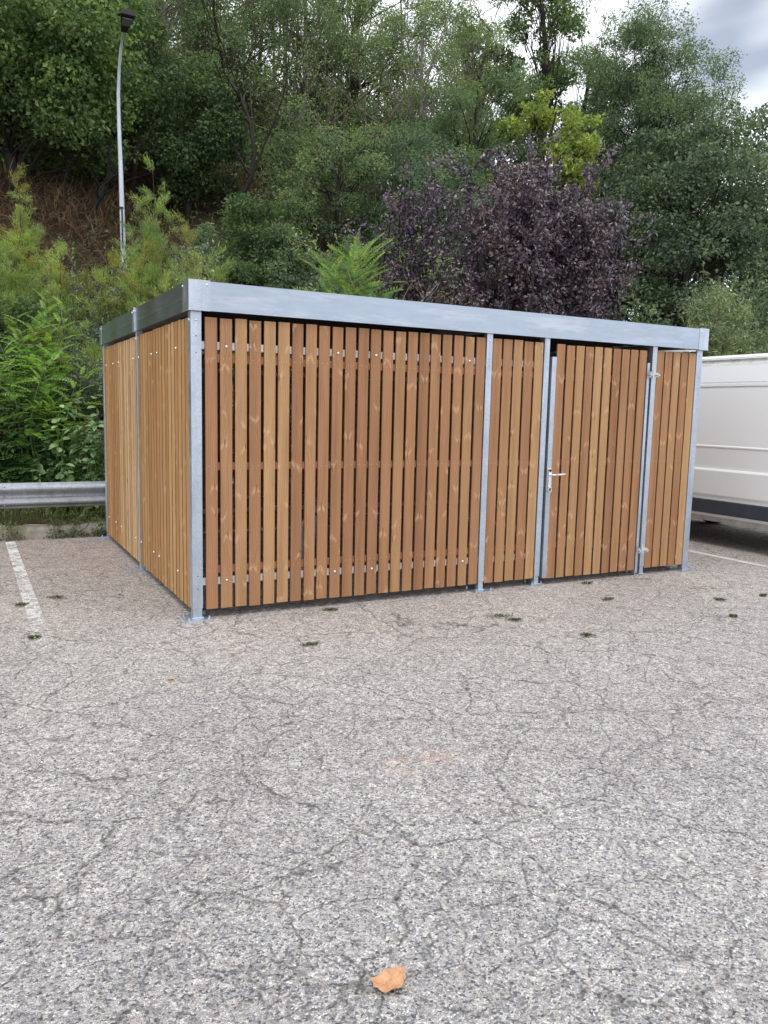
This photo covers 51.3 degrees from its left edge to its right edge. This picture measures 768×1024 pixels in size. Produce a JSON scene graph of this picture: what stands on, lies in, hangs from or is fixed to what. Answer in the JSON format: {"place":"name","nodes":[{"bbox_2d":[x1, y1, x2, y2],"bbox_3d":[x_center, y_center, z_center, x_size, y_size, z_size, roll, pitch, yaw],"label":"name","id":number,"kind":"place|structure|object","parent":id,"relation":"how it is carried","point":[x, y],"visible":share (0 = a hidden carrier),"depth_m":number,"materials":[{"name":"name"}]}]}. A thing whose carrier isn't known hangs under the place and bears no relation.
{"place":"outdoors","nodes":[
{"label":"outdoors","id":0,"kind":"place"},
{"bbox_2d":[0,0,731,524],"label":"hillside","id":1,"kind":"structure","parent":0,"point":[267,117],"depth_m":25.11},
{"bbox_2d":[0,234,40,331],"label":"tamarisk shrub","id":2,"kind":"object","parent":1,"relation":"on","point":[7,272],"visible":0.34,"depth_m":13.06,"materials":[{"name":"green plant"}]},
{"bbox_2d":[0,354,49,509],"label":"locust sapling","id":3,"kind":"object","parent":1,"relation":"on","point":[9,432],"visible":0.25,"depth_m":10.76,"materials":[{"name":"green plant"}]},
{"bbox_2d":[0,294,56,470],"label":"privet shrub","id":4,"kind":"object","parent":1,"relation":"on","point":[18,308],"visible":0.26,"depth_m":11.81,"materials":[{"name":"green plant"}]},
{"bbox_2d":[0,163,57,322],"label":"tamarisk shrub","id":5,"kind":"object","parent":1,"relation":"on","point":[18,258],"visible":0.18,"depth_m":13.62,"materials":[{"name":"green plant"}]},
{"bbox_2d":[0,314,65,405],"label":"dark shrub","id":6,"kind":"object","parent":1,"relation":"on","point":[11,332],"visible":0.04,"depth_m":12.24,"materials":[{"name":"green plant"}]},
{"bbox_2d":[0,269,66,384],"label":"tamarisk shrub","id":7,"kind":"object","parent":1,"relation":"on","point":[12,294],"visible":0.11,"depth_m":12.84,"materials":[{"name":"green plant"}]},
{"bbox_2d":[0,310,77,510],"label":"locust sapling","id":8,"kind":"object","parent":1,"relation":"on","point":[25,339],"visible":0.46,"depth_m":10.80,"materials":[{"name":"green plant"}]},
{"bbox_2d":[0,417,83,512],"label":"locust sapling","id":9,"kind":"object","parent":1,"relation":"on","point":[30,463],"visible":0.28,"depth_m":10.70,"materials":[{"name":"green plant"}]},
{"bbox_2d":[0,288,99,480],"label":"locust sapling","id":10,"kind":"object","parent":1,"relation":"on","point":[53,381],"visible":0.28,"depth_m":11.08,"materials":[{"name":"green plant"}]},
{"bbox_2d":[0,343,103,510],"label":"locust sapling","id":11,"kind":"object","parent":1,"relation":"on","point":[45,388],"visible":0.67,"depth_m":10.71,"materials":[{"name":"green plant"}]},
{"bbox_2d":[0,382,103,480],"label":"dark shrub","id":12,"kind":"object","parent":1,"relation":"on","point":[11,425],"visible":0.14,"depth_m":10.74,"materials":[{"name":"green plant"}]},
{"bbox_2d":[29,424,94,518],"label":"knotweed plant","id":13,"kind":"object","parent":1,"relation":"on","point":[41,470],"visible":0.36,"depth_m":10.57,"materials":[{"name":"green plant"}]},
{"bbox_2d":[8,237,122,388],"bbox_3d":[-5.343,-2.852,13.268,2.164,3.332,2.012,-2,8,-28],"label":"tamarisk shrub","id":14,"kind":"object","parent":1,"relation":"on","point":[56,278],"visible":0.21,"depth_m":12.93,"materials":[{"name":"green plant"}]},
{"bbox_2d":[41,170,89,191],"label":"slope bush","id":15,"kind":"object","parent":1,"relation":"on","point":[72,182],"visible":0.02,"depth_m":22.71,"materials":[{"name":"green plant"}]},
{"bbox_2d":[43,318,103,419],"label":"tamarisk shrub","id":16,"kind":"object","parent":1,"relation":"on","point":[93,350],"visible":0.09,"depth_m":12.26,"materials":[{"name":"green plant"}]},
{"bbox_2d":[62,110,86,228],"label":"burnt tree","id":17,"kind":"object","parent":1,"relation":"on","point":[66,174],"visible":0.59,"depth_m":19.69,"materials":[{"name":"brown plant"}]},
{"bbox_2d":[48,394,105,518],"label":"knotweed plant","id":18,"kind":"object","parent":1,"relation":"on","point":[97,471],"visible":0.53,"depth_m":10.43,"materials":[{"name":"green plant"}]},
{"bbox_2d":[39,236,120,384],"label":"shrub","id":19,"kind":"object","parent":1,"relation":"on","point":[77,290],"visible":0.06,"depth_m":13.36,"materials":[{"name":"green plant"}]},
{"bbox_2d":[44,302,118,507],"bbox_3d":[-4.339,-1.494,11.630,1.691,3.057,1.816,-2,8,-28],"label":"privet shrub","id":20,"kind":"object","parent":1,"relation":"on","point":[93,379],"visible":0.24,"depth_m":11.33,"materials":[{"name":"green plant"}]},
{"bbox_2d":[0,0,164,214],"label":"maple tree","id":21,"kind":"object","parent":1,"relation":"on","point":[65,43],"visible":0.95,"depth_m":18.57,"materials":[{"name":"green plant"}]},
{"bbox_2d":[5,0,184,184],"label":"maple tree","id":22,"kind":"object","parent":1,"relation":"on","point":[150,70],"visible":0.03,"depth_m":23.20,"materials":[{"name":"green plant"}]},
{"bbox_2d":[52,234,143,380],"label":"shrub","id":23,"kind":"object","parent":1,"relation":"on","point":[114,290],"visible":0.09,"depth_m":12.92,"materials":[{"name":"green plant"}]},
{"bbox_2d":[27,101,171,248],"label":"burnt tree","id":24,"kind":"object","parent":1,"relation":"on","point":[109,178],"visible":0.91,"depth_m":18.96,"materials":[{"name":"brown plant"}]},
{"bbox_2d":[60,227,169,369],"bbox_3d":[-4.426,-2.944,13.512,2.329,3.802,2.362,-2,8,-28],"label":"tamarisk shrub","id":25,"kind":"object","parent":1,"relation":"on","point":[131,277],"visible":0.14,"depth_m":13.17,"materials":[{"name":"green plant"}]},
{"bbox_2d":[117,8,135,272],"bbox_3d":[-5.602,-7.585,17.276,0.296,5.585,1.348,-2,8,-28],"label":"street lamp","id":26,"kind":"object","parent":1,"relation":"on","point":[127,17],"visible":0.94,"depth_m":17.66,"materials":[{"name":"grey metal"}]},
{"bbox_2d":[96,155,205,311],"bbox_3d":[-4.108,-3.740,14.116,2.154,4.760,2.612,-2,8,-28],"label":"tamarisk shrub","id":27,"kind":"object","parent":1,"relation":"on","point":[154,269],"visible":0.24,"depth_m":13.77,"materials":[{"name":"green plant"}]},
{"bbox_2d":[114,0,198,199],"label":"bare tree","id":28,"kind":"object","parent":1,"relation":"on","point":[135,166],"visible":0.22,"depth_m":23.67,"materials":[{"name":"brown plant"}]},
{"bbox_2d":[128,259,202,353],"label":"tamarisk shrub","id":29,"kind":"object","parent":1,"relation":"on","point":[175,271],"visible":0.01,"depth_m":12.55,"materials":[{"name":"green plant"}]},
{"bbox_2d":[153,0,190,43],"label":"robinia tree","id":30,"kind":"object","parent":1,"relation":"on","point":[172,19],"visible":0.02,"depth_m":30.40,"materials":[{"name":"green plant"}]},
{"bbox_2d":[110,211,236,353],"bbox_3d":[-3.340,-2.916,13.483,2.496,4.273,2.348,-2,8,-28],"label":"tamarisk shrub","id":31,"kind":"object","parent":1,"relation":"on","point":[184,228],"visible":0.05,"depth_m":13.35,"materials":[{"name":"green plant"}]},
{"bbox_2d":[112,49,254,224],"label":"ivy clad tree","id":32,"kind":"object","parent":1,"relation":"on","point":[184,160],"visible":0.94,"depth_m":21.53,"materials":[{"name":"green plant"}]},
{"bbox_2d":[0,445,378,514],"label":"verge ground cover","id":33,"kind":"object","parent":1,"relation":"on","point":[4,476],"depth_m":10.63,"materials":[{"name":"green plant"}]},
{"bbox_2d":[133,0,247,133],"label":"robinia tree","id":34,"kind":"object","parent":1,"relation":"on","point":[165,49],"visible":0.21,"depth_m":25.70,"materials":[{"name":"green plant"}]},
{"bbox_2d":[169,233,222,285],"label":"bramble shrub","id":35,"kind":"object","parent":1,"relation":"on","point":[202,250],"visible":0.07,"depth_m":14.91,"materials":[{"name":"green plant"}]},
{"bbox_2d":[179,221,245,284],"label":"slope bush","id":36,"kind":"object","parent":1,"relation":"on","point":[200,239],"visible":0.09,"depth_m":17.92,"materials":[{"name":"green plant"}]},
{"bbox_2d":[177,245,275,399],"bbox_3d":[-2.790,-2.749,13.977,2.293,3.739,2.032,-2,8,-28],"label":"tamarisk shrub","id":37,"kind":"object","parent":1,"relation":"on","point":[218,270],"visible":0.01,"depth_m":13.48,"materials":[{"name":"green plant"}]},
{"bbox_2d":[217,283,248,478],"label":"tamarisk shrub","id":38,"kind":"object","parent":1,"relation":"on","point":[232,411],"visible":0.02,"depth_m":12.83,"materials":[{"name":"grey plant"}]},
{"bbox_2d":[158,0,310,186],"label":"robinia tree","id":39,"kind":"object","parent":1,"relation":"on","point":[250,6],"visible":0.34,"depth_m":26.33,"materials":[{"name":"green plant"}]},
{"bbox_2d":[154,0,331,232],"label":"bare tree","id":40,"kind":"object","parent":1,"relation":"on","point":[252,170],"visible":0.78,"depth_m":21.66,"materials":[{"name":"brown plant"}]},
{"bbox_2d":[215,201,272,284],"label":"slope bush","id":41,"kind":"object","parent":1,"relation":"on","point":[241,227],"visible":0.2,"depth_m":19.89,"materials":[{"name":"green plant"}]},
{"bbox_2d":[0,88,500,394],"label":"dry bracken","id":42,"kind":"object","parent":1,"relation":"on","point":[43,209],"visible":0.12,"depth_m":19.81,"materials":[{"name":"plant"}]},
{"bbox_2d":[0,71,500,476],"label":"hillside undergrowth","id":43,"kind":"object","parent":1,"relation":"on","point":[101,244],"visible":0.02,"depth_m":21.55,"materials":[{"name":"green plant"}]},
{"bbox_2d":[162,239,342,452],"bbox_3d":[-1.707,-1.952,11.774,3.273,4.012,2.249,-2,8,-28],"label":"twiggy shrub","id":44,"kind":"object","parent":1,"relation":"on","point":[210,281],"visible":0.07,"depth_m":11.59,"materials":[{"name":"green plant"}]},
{"bbox_2d":[232,258,291,436],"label":"dark shrub","id":45,"kind":"object","parent":1,"relation":"on","point":[249,278],"visible":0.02,"depth_m":13.82,"materials":[{"name":"green plant"}]},
{"bbox_2d":[213,190,320,286],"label":"holm oak shrub","id":46,"kind":"object","parent":1,"relation":"on","point":[254,243],"visible":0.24,"depth_m":17.11,"materials":[{"name":"green plant"}]},
{"bbox_2d":[207,0,371,187],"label":"robinia tree","id":47,"kind":"object","parent":1,"relation":"on","point":[290,6],"visible":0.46,"depth_m":26.89,"materials":[{"name":"green plant"}]},
{"bbox_2d":[261,222,339,291],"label":"bush","id":48,"kind":"object","parent":1,"relation":"on","point":[285,251],"visible":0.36,"depth_m":16.78,"materials":[{"name":"green plant"}]},
{"bbox_2d":[267,268,339,293],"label":"dark shrub","id":49,"kind":"object","parent":1,"relation":"on","point":[313,280],"visible":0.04,"depth_m":15.40,"materials":[{"name":"green plant"}]},
{"bbox_2d":[216,23,431,249],"bbox_3d":[-1.778,-10.431,22.756,5.620,6.013,3.994,-2,8,-28],"label":"bare tree","id":50,"kind":"object","parent":1,"relation":"on","point":[330,96],"visible":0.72,"depth_m":22.61,"materials":[{"name":"brown plant"}]},
{"bbox_2d":[251,91,401,258],"bbox_3d":[-1.555,-8.902,22.350,4.332,5.038,4.498,-2,8,-28],"label":"robinia tree","id":51,"kind":"object","parent":1,"relation":"on","point":[354,211],"visible":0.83,"depth_m":21.88,"materials":[{"name":"green plant"}]},
{"bbox_2d":[303,234,383,358],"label":"slope bush","id":52,"kind":"object","parent":1,"relation":"on","point":[333,255],"visible":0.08,"depth_m":18.19,"materials":[{"name":"green plant"}]},
{"bbox_2d":[292,233,404,427],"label":"tree of heaven sapling","id":53,"kind":"object","parent":1,"relation":"on","point":[345,289],"visible":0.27,"depth_m":11.62,"materials":[{"name":"green plant"}]},
{"bbox_2d":[275,0,425,273],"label":"bare tree","id":54,"kind":"object","parent":1,"relation":"on","point":[365,114],"visible":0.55,"depth_m":24.07,"materials":[{"name":"brown plant"}]},
{"bbox_2d":[303,290,416,460],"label":"tree of heaven sapling","id":55,"kind":"object","parent":1,"relation":"on","point":[372,295],"visible":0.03,"depth_m":11.41,"materials":[{"name":"green plant"}]},
{"bbox_2d":[282,0,452,200],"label":"robinia tree","id":56,"kind":"object","parent":1,"relation":"on","point":[374,4],"visible":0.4,"depth_m":27.56,"materials":[{"name":"green plant"}]},
{"bbox_2d":[275,211,478,430],"bbox_3d":[0.270,-2.159,12.097,3.393,4.420,3.212,3,7,12],"label":"twiggy shrub","id":57,"kind":"object","parent":1,"relation":"on","point":[430,273],"visible":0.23,"depth_m":11.96,"materials":[{"name":"green plant"}]},
{"bbox_2d":[318,117,494,295],"bbox_3d":[0.827,-8.223,22.176,5.011,5.260,5.021,3,7,10],"label":"robinia tree","id":58,"kind":"object","parent":1,"relation":"on","point":[413,158],"visible":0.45,"depth_m":21.90,"materials":[{"name":"green plant"}]},
{"bbox_2d":[341,156,482,433],"bbox_3d":[0.397,-2.825,13.084,1.932,5.513,1.986,-2,8,-28],"label":"purple plum tree","id":59,"kind":"object","parent":1,"relation":"on","point":[403,210],"visible":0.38,"depth_m":12.78,"materials":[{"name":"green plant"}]},
{"bbox_2d":[305,0,542,270],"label":"bare tree","id":60,"kind":"object","parent":1,"relation":"on","point":[472,49],"visible":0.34,"depth_m":27.10,"materials":[{"name":"brown plant"}]},
{"bbox_2d":[341,0,508,239],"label":"robinia tree","id":61,"kind":"object","parent":1,"relation":"on","point":[423,96],"visible":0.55,"depth_m":25.91,"materials":[{"name":"green plant"}]},
{"bbox_2d":[391,0,529,228],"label":"robinia tree","id":62,"kind":"object","parent":1,"relation":"on","point":[432,49],"visible":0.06,"depth_m":38.06,"materials":[{"name":"green plant"}]},
{"bbox_2d":[414,207,512,467],"bbox_3d":[1.071,-2.420,12.963,1.849,4.768,1.440,0,7,-7],"label":"purple plum tree","id":63,"kind":"object","parent":1,"relation":"on","point":[469,288],"visible":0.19,"depth_m":12.62,"materials":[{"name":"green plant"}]},
{"bbox_2d":[394,58,559,293],"bbox_3d":[2.654,-10.565,25.454,5.191,7.516,4.969,0,7,-12],"label":"robinia tree","id":64,"kind":"object","parent":1,"relation":"on","point":[506,81],"visible":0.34,"depth_m":24.32,"materials":[{"name":"green plant"}]},
{"bbox_2d":[438,0,528,222],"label":"robinia tree","id":65,"kind":"object","parent":1,"relation":"on","point":[484,59],"visible":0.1,"depth_m":33.92,"materials":[{"name":"green plant"}]},
{"bbox_2d":[454,0,589,184],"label":"ivy clad tree","id":66,"kind":"object","parent":1,"relation":"on","point":[553,74],"visible":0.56,"depth_m":31.16,"materials":[{"name":"green plant"}]},
{"bbox_2d":[426,122,633,366],"bbox_3d":[2.312,-3.087,13.196,2.762,6.103,3.115,6,9,33],"label":"purple plum tree","id":67,"kind":"object","parent":1,"relation":"on","point":[532,224],"visible":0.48,"depth_m":12.66,"materials":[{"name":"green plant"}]},
{"bbox_2d":[486,88,605,218],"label":"yellow green tree","id":68,"kind":"object","parent":1,"relation":"on","point":[538,115],"visible":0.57,"depth_m":23.61,"materials":[{"name":"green plant"}]},
{"bbox_2d":[525,0,640,205],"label":"robinia tree","id":69,"kind":"object","parent":1,"relation":"on","point":[577,55],"visible":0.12,"depth_m":37.60,"materials":[{"name":"green plant"}]},
{"bbox_2d":[549,184,662,360],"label":"purple plum tree","id":70,"kind":"object","parent":1,"relation":"on","point":[581,270],"visible":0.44,"depth_m":12.85,"materials":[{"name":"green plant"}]},
{"bbox_2d":[551,189,665,321],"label":"robinia tree","id":71,"kind":"object","parent":1,"relation":"on","point":[628,256],"visible":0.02,"depth_m":26.20,"materials":[{"name":"green plant"}]},
{"bbox_2d":[577,125,639,313],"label":"bare tree","id":72,"kind":"object","parent":1,"relation":"on","point":[604,176],"visible":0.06,"depth_m":31.29,"materials":[{"name":"brown plant"}]},
{"bbox_2d":[554,6,682,208],"bbox_3d":[10.682,-13.579,37.188,6.048,17.971,6.963,0,7,-11],"label":"robinia tree","id":73,"kind":"object","parent":1,"relation":"on","point":[620,104],"visible":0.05,"depth_m":34.94,"materials":[{"name":"green plant"}]},
{"bbox_2d":[632,292,658,357],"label":"willowy shrub","id":74,"kind":"object","parent":1,"relation":"on","point":[635,316],"visible":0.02,"depth_m":14.00,"materials":[{"name":"green plant"}]},
{"bbox_2d":[572,0,728,320],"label":"robinia tree","id":75,"kind":"object","parent":1,"relation":"on","point":[647,88],"visible":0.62,"depth_m":33.71,"materials":[{"name":"green plant"}]},
{"bbox_2d":[551,99,767,355],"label":"chestnut tree","id":76,"kind":"object","parent":1,"relation":"on","point":[654,186],"visible":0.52,"depth_m":23.21,"materials":[{"name":"green plant"}]},
{"bbox_2d":[602,263,767,354],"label":"dark shrub","id":77,"kind":"object","parent":1,"relation":"on","point":[733,283],"visible":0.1,"depth_m":17.96,"materials":[{"name":"green plant"}]},
{"bbox_2d":[632,36,767,303],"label":"robinia tree","id":78,"kind":"object","parent":1,"relation":"on","point":[713,72],"visible":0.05,"depth_m":35.34,"materials":[{"name":"green plant"}]},
{"bbox_2d":[644,102,767,345],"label":"chestnut tree","id":79,"kind":"object","parent":1,"relation":"on","point":[762,176],"visible":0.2,"depth_m":25.21,"materials":[{"name":"green plant"}]},
{"bbox_2d":[672,249,767,356],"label":"willowy shrub","id":80,"kind":"object","parent":1,"relation":"on","point":[716,343],"visible":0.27,"depth_m":15.18,"materials":[{"name":"green plant"}]},
{"bbox_2d":[726,269,767,353],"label":"dark shrub","id":81,"kind":"object","parent":1,"relation":"on","point":[765,309],"visible":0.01,"depth_m":19.05,"materials":[{"name":"green plant"}]},
{"bbox_2d":[0,518,767,1023],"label":"ground","id":82,"kind":"structure","parent":0,"point":[458,804],"depth_m":3.35,"materials":[{"name":"grey asphalt"}]},
{"bbox_2d":[14,602,29,605],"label":"weed tuft","id":83,"kind":"object","parent":82,"relation":"on","point":[22,603],"visible":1,"depth_m":6.38,"materials":[{"name":"green plant"}]},
{"bbox_2d":[5,542,61,676],"bbox_3d":[-3.142,0.659,7.008,0.110,0.001,5.150,-2,8,-28],"label":"parking line","id":84,"kind":"object","parent":82,"relation":"on","point":[12,551],"visible":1,"depth_m":6.75,"materials":[{"name":"paint"}]},
{"bbox_2d":[27,634,42,639],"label":"weed tuft","id":85,"kind":"object","parent":82,"relation":"on","point":[31,637],"visible":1,"depth_m":5.49,"materials":[{"name":"green plant"}]},
{"bbox_2d":[46,595,64,598],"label":"weed tuft","id":86,"kind":"object","parent":82,"relation":"on","point":[54,596],"visible":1,"depth_m":6.64,"materials":[{"name":"green plant"}]},
{"bbox_2d":[0,505,329,541],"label":"kerb weeds","id":87,"kind":"object","parent":82,"relation":"on","point":[33,515],"visible":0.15,"depth_m":9.87,"materials":[{"name":"green plant"}]},
{"bbox_2d":[0,515,458,540],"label":"kerb","id":88,"kind":"structure","parent":82,"relation":"on","point":[34,531],"depth_m":9.62,"materials":[{"name":"concrete"}]},
{"bbox_2d":[0,476,459,508],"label":"guard rail","id":89,"kind":"object","parent":88,"relation":"on","point":[46,494],"visible":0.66,"depth_m":9.78,"materials":[{"name":"metal"}]},
{"bbox_2d":[298,640,318,645],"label":"weed tuft","id":90,"kind":"object","parent":82,"relation":"on","point":[310,643],"visible":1,"depth_m":5.48,"materials":[{"name":"green plant"}]},
{"bbox_2d":[232,492,389,585],"bbox_3d":[-0.799,0.206,8.494,1.020,0.640,2.200,-2,8,-28],"label":"bicycle rack","id":91,"kind":"object","parent":82,"relation":"on","point":[302,535],"visible":0.12,"depth_m":8.27,"materials":[{"name":"metal"}]},
{"bbox_2d":[322,607,337,610],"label":"weed tuft","id":92,"kind":"object","parent":82,"relation":"on","point":[328,609],"visible":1,"depth_m":6.44,"materials":[{"name":"green plant"}]},
{"bbox_2d":[371,965,416,992],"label":"dead leaf","id":93,"kind":"object","parent":82,"relation":"on","point":[386,980],"visible":1,"depth_m":2.27,"materials":[{"name":"plant"}]},
{"bbox_2d":[99,279,708,622],"bbox_3d":[-0.063,-0.780,8.936,5.480,2.515,4.324,-2,8,-28],"label":"bike shelter","id":94,"kind":"object","parent":82,"relation":"on","point":[555,445],"visible":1,"depth_m":6.99,"materials":[{"name":"wood"}]},
{"bbox_2d":[539,344,659,577],"bbox_3d":[2.111,-0.462,7.750,1.316,2.224,0.150,-2,8,-28],"label":"door","id":95,"kind":"structure","parent":94,"relation":"in","point":[596,373],"depth_m":7.71,"materials":[{"name":"wood"}]},
{"bbox_2d":[489,612,512,617],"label":"weed tuft","id":96,"kind":"object","parent":82,"relation":"on","point":[496,615],"visible":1,"depth_m":6.36,"materials":[{"name":"green plant"}]},
{"bbox_2d":[505,617,521,620],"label":"weed tuft","id":97,"kind":"object","parent":82,"relation":"on","point":[514,619],"visible":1,"depth_m":6.26,"materials":[{"name":"green plant"}]},
{"bbox_2d":[580,632,595,636],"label":"weed tuft","id":98,"kind":"object","parent":82,"relation":"on","point":[587,634],"visible":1,"depth_m":5.86,"materials":[{"name":"green plant"}]},
{"bbox_2d":[600,597,613,600],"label":"weed tuft","id":99,"kind":"object","parent":82,"relation":"on","point":[608,598],"visible":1,"depth_m":7.03,"materials":[{"name":"green plant"}]},
{"bbox_2d":[689,550,767,567],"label":"parking line","id":100,"kind":"object","parent":82,"relation":"on","point":[729,558],"depth_m":9.24,"materials":[{"name":"paint"}]},
{"bbox_2d":[691,353,767,529],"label":"panel van","id":101,"kind":"object","parent":82,"relation":"on","point":[730,483],"visible":0.41,"depth_m":9.80,"materials":[{"name":"white paint"}]},
{"bbox_2d":[162,0,767,321],"label":"sky","id":102,"kind":"structure","parent":0,"point":[742,24],"materials":[{"name":"white"}]}
]}

